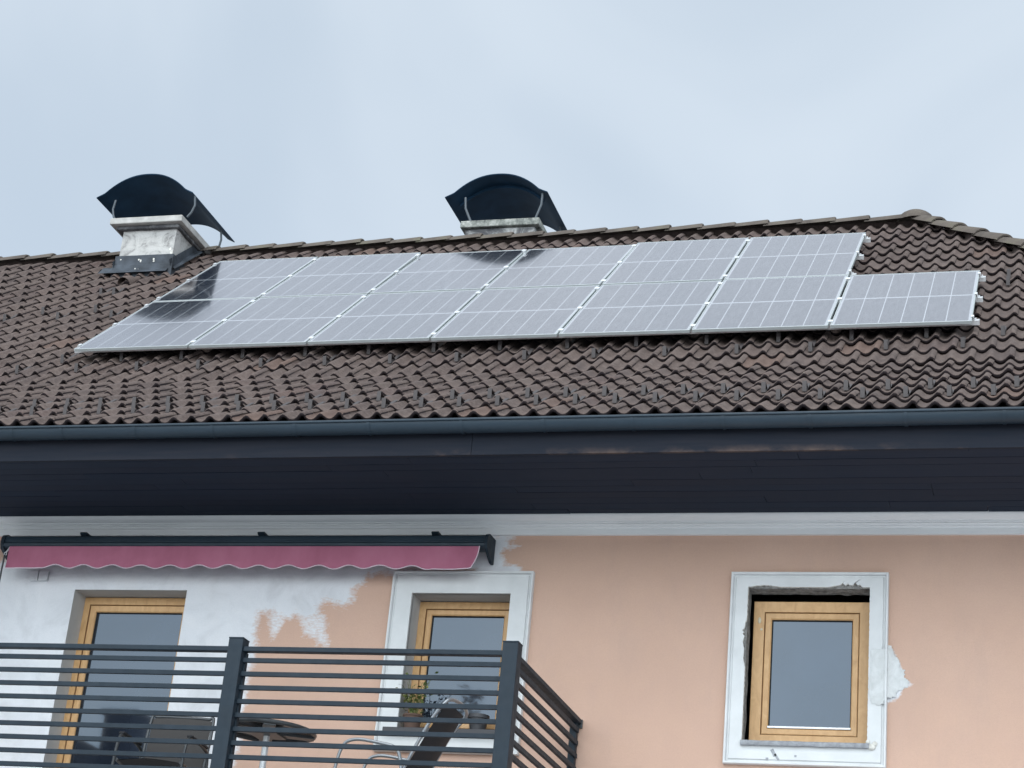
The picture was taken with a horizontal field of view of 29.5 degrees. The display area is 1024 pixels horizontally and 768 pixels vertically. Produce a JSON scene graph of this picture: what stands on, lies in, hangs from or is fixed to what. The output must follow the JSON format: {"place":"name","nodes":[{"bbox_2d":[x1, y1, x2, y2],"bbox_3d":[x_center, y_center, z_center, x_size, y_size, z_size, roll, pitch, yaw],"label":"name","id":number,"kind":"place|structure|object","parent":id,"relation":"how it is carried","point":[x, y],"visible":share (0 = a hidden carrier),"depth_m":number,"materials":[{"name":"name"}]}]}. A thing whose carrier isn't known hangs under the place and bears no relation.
{"place":"outdoors","nodes":[
{"label":"outdoors","id":0,"kind":"place"},
{"bbox_2d":[396,671,437,727],"bbox_3d":[-0.746,2.456,15.057,0.335,0.450,0.217,4,-23,4],"label":"potted plant","id":1,"kind":"object","parent":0,"point":[413,713],"visible":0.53,"depth_m":15.02,"materials":[{"name":"green plant"}]},
{"bbox_2d":[468,713,489,728],"bbox_3d":[-0.260,2.599,14.875,0.168,0.135,0.165,-1,-24,16],"label":"flower pot","id":2,"kind":"object","parent":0,"point":[477,716],"visible":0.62,"depth_m":14.82,"materials":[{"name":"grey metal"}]},
{"bbox_2d":[0,0,1023,256],"label":"sky","id":3,"kind":"structure","parent":0,"point":[290,121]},
{"label":"ground","id":4,"kind":"structure","parent":0,"visible":0},
{"bbox_2d":[0,173,1023,767],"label":"house","id":5,"kind":"structure","parent":4,"relation":"on","point":[788,549],"depth_m":15.00,"materials":[{"name":"paint"}]},
{"bbox_2d":[30,571,49,581],"bbox_3d":[-3.968,1.612,16.361,0.162,0.096,0.030,-1,-24,16],"label":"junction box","id":6,"kind":"object","parent":5,"relation":"attached to","point":[39,576],"visible":1,"depth_m":16.34,"materials":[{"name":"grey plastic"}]},
{"bbox_2d":[56,597,185,764],"bbox_3d":[-3.187,2.768,15.885,1.041,2.115,0.060,-1,-24,16],"label":"balcony door","id":7,"kind":"structure","parent":5,"relation":"in","point":[129,621],"depth_m":16.10,"materials":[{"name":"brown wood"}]},
{"bbox_2d":[0,531,495,579],"bbox_3d":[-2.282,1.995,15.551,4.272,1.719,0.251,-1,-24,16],"label":"awning","id":8,"kind":"object","parent":5,"relation":"attached to","point":[436,550],"visible":1,"depth_m":15.70,"materials":[{"name":"fabric"}]},
{"bbox_2d":[0,637,582,767],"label":"balcony","id":9,"kind":"structure","parent":5,"relation":"attached to","point":[514,665],"depth_m":13.34,"materials":[{"name":"grey metal"}]},
{"bbox_2d":[111,716,214,767],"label":"garden chair","id":10,"kind":"object","parent":9,"relation":"on","point":[175,748],"visible":0.69,"depth_m":14.58,"materials":[{"name":"grey"}]},
{"bbox_2d":[237,718,316,767],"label":"round table","id":11,"kind":"object","parent":9,"relation":"on","point":[270,737],"visible":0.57,"depth_m":13.93,"materials":[{"name":"grey metal"}]},
{"bbox_2d":[333,698,468,767],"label":"garden chair","id":12,"kind":"object","parent":9,"relation":"on","point":[434,741],"visible":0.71,"depth_m":13.73,"materials":[{"name":"grey"}]},
{"bbox_2d":[373,571,534,755],"bbox_3d":[-0.416,2.180,15.149,1.157,1.443,0.332,-1,-24,16],"label":"window","id":13,"kind":"structure","parent":5,"relation":"in","point":[441,625],"depth_m":15.28,"materials":[{"name":"white paint"}]},
{"bbox_2d":[153,269,856,301],"bbox_3d":[-0.242,-0.911,18.489,6.954,0.080,0.052,-1,17,16],"label":"mounting rail","id":14,"kind":"object","parent":5,"relation":"attached to","point":[603,280],"visible":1,"depth_m":18.15,"materials":[{"name":"metal"}]},
{"bbox_2d":[154,257,317,301],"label":"solar panel","id":15,"kind":"object","parent":14,"relation":"attached to","point":[256,278],"visible":1,"depth_m":19.89,"materials":[{"name":"grey"}]},
{"bbox_2d":[370,250,526,293],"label":"solar panel","id":16,"kind":"object","parent":14,"relation":"attached to","point":[452,271],"visible":1,"depth_m":19.24,"materials":[{"name":"grey"}]},
{"bbox_2d":[484,245,632,288],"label":"solar panel","id":17,"kind":"object","parent":14,"relation":"attached to","point":[571,266],"visible":0.97,"depth_m":18.92,"materials":[{"name":"grey"}]},
{"bbox_2d":[725,232,865,278],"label":"solar panel","id":18,"kind":"object","parent":14,"relation":"attached to","point":[799,255],"visible":1,"depth_m":18.30,"materials":[{"name":"grey"}]},
{"bbox_2d":[186,251,863,280],"bbox_3d":[-0.057,-1.123,19.146,6.954,0.080,0.052,-1,17,16],"label":"mounting rail","id":19,"kind":"object","parent":5,"relation":"attached to","point":[860,257],"visible":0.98,"depth_m":18.49,"materials":[{"name":"metal"}]},
{"bbox_2d":[260,252,420,297],"bbox_3d":[-1.702,-1.095,19.620,1.123,0.028,1.669,-1,17,16],"label":"solar panel","id":20,"kind":"object","parent":19,"relation":"attached to","point":[346,275],"visible":1,"depth_m":19.57,"materials":[{"name":"grey"}]},
{"bbox_2d":[602,238,748,284],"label":"solar panel","id":21,"kind":"object","parent":19,"relation":"attached to","point":[683,261],"visible":1,"depth_m":18.60,"materials":[{"name":"grey"}]},
{"bbox_2d":[74,315,979,352],"bbox_3d":[-0.131,-0.422,16.778,8.097,0.080,0.052,-1,17,16],"label":"mounting rail","id":22,"kind":"object","parent":5,"relation":"attached to","point":[975,321],"visible":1,"depth_m":16.63,"materials":[{"name":"metal"}]},
{"bbox_2d":[74,298,256,351],"bbox_3d":[-3.238,-0.569,18.386,1.123,0.028,1.669,-1,17,16],"label":"solar panel","id":23,"kind":"object","parent":22,"relation":"attached to","point":[167,324],"visible":1,"depth_m":18.30,"materials":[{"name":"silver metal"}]},
{"bbox_2d":[189,294,367,347],"bbox_3d":[-2.139,-0.593,18.067,1.123,0.028,1.669,-1,17,16],"label":"solar panel","id":24,"kind":"object","parent":22,"relation":"attached to","point":[279,321],"visible":1,"depth_m":17.98,"materials":[{"name":"grey"}]},
{"bbox_2d":[308,289,481,343],"bbox_3d":[-1.042,-0.620,17.749,1.123,0.026,1.669,-1,17,16],"label":"solar panel","id":25,"kind":"object","parent":22,"relation":"attached to","point":[399,317],"visible":1,"depth_m":17.66,"materials":[{"name":"grey"}]},
{"bbox_2d":[431,285,599,340],"bbox_3d":[0.056,-0.645,17.430,1.123,0.027,1.669,-1,17,16],"label":"solar panel","id":26,"kind":"object","parent":22,"relation":"attached to","point":[535,312],"visible":1,"depth_m":17.34,"materials":[{"name":"grey"}]},
{"bbox_2d":[559,280,721,336],"bbox_3d":[1.154,-0.672,17.111,1.123,0.027,1.669,-1,17,16],"label":"solar panel","id":27,"kind":"object","parent":22,"relation":"attached to","point":[646,308],"visible":1,"depth_m":17.02,"materials":[{"name":"grey"}]},
{"bbox_2d":[692,275,848,331],"bbox_3d":[2.251,-0.702,16.793,1.123,0.026,1.669,-1,17,16],"label":"solar panel","id":28,"kind":"object","parent":22,"relation":"attached to","point":[782,303],"visible":1,"depth_m":16.70,"materials":[{"name":"grey"}]},
{"bbox_2d":[830,270,979,327],"bbox_3d":[3.348,-0.726,16.475,1.123,0.026,1.669,-1,17,16],"label":"solar panel","id":29,"kind":"object","parent":22,"relation":"attached to","point":[912,299],"visible":1,"depth_m":16.38,"materials":[{"name":"grey"}]},
{"bbox_2d":[212,234,870,265],"bbox_3d":[0.124,-1.329,19.784,6.954,0.080,0.052,-1,17,16],"label":"mounting rail","id":30,"kind":"object","parent":5,"relation":"attached to","point":[867,240],"visible":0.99,"depth_m":19.13,"materials":[{"name":"metal"}]},
{"bbox_2d":[113,292,982,324],"bbox_3d":[0.054,-0.635,17.435,8.097,0.080,0.052,-1,17,16],"label":"mounting rail","id":31,"kind":"object","parent":5,"relation":"attached to","point":[979,298],"visible":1,"depth_m":16.63,"materials":[{"name":"metal"}]},
{"bbox_2d":[144,272,985,306],"bbox_3d":[0.234,-0.841,18.073,8.097,0.080,0.052,-1,17,16],"label":"mounting rail","id":32,"kind":"object","parent":5,"relation":"attached to","point":[982,278],"visible":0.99,"depth_m":17.27,"materials":[{"name":"metal"}]},
{"bbox_2d":[722,572,908,767],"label":"window","id":33,"kind":"structure","parent":5,"relation":"in","point":[823,674],"depth_m":14.42,"materials":[{"name":"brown wood"}]}
]}

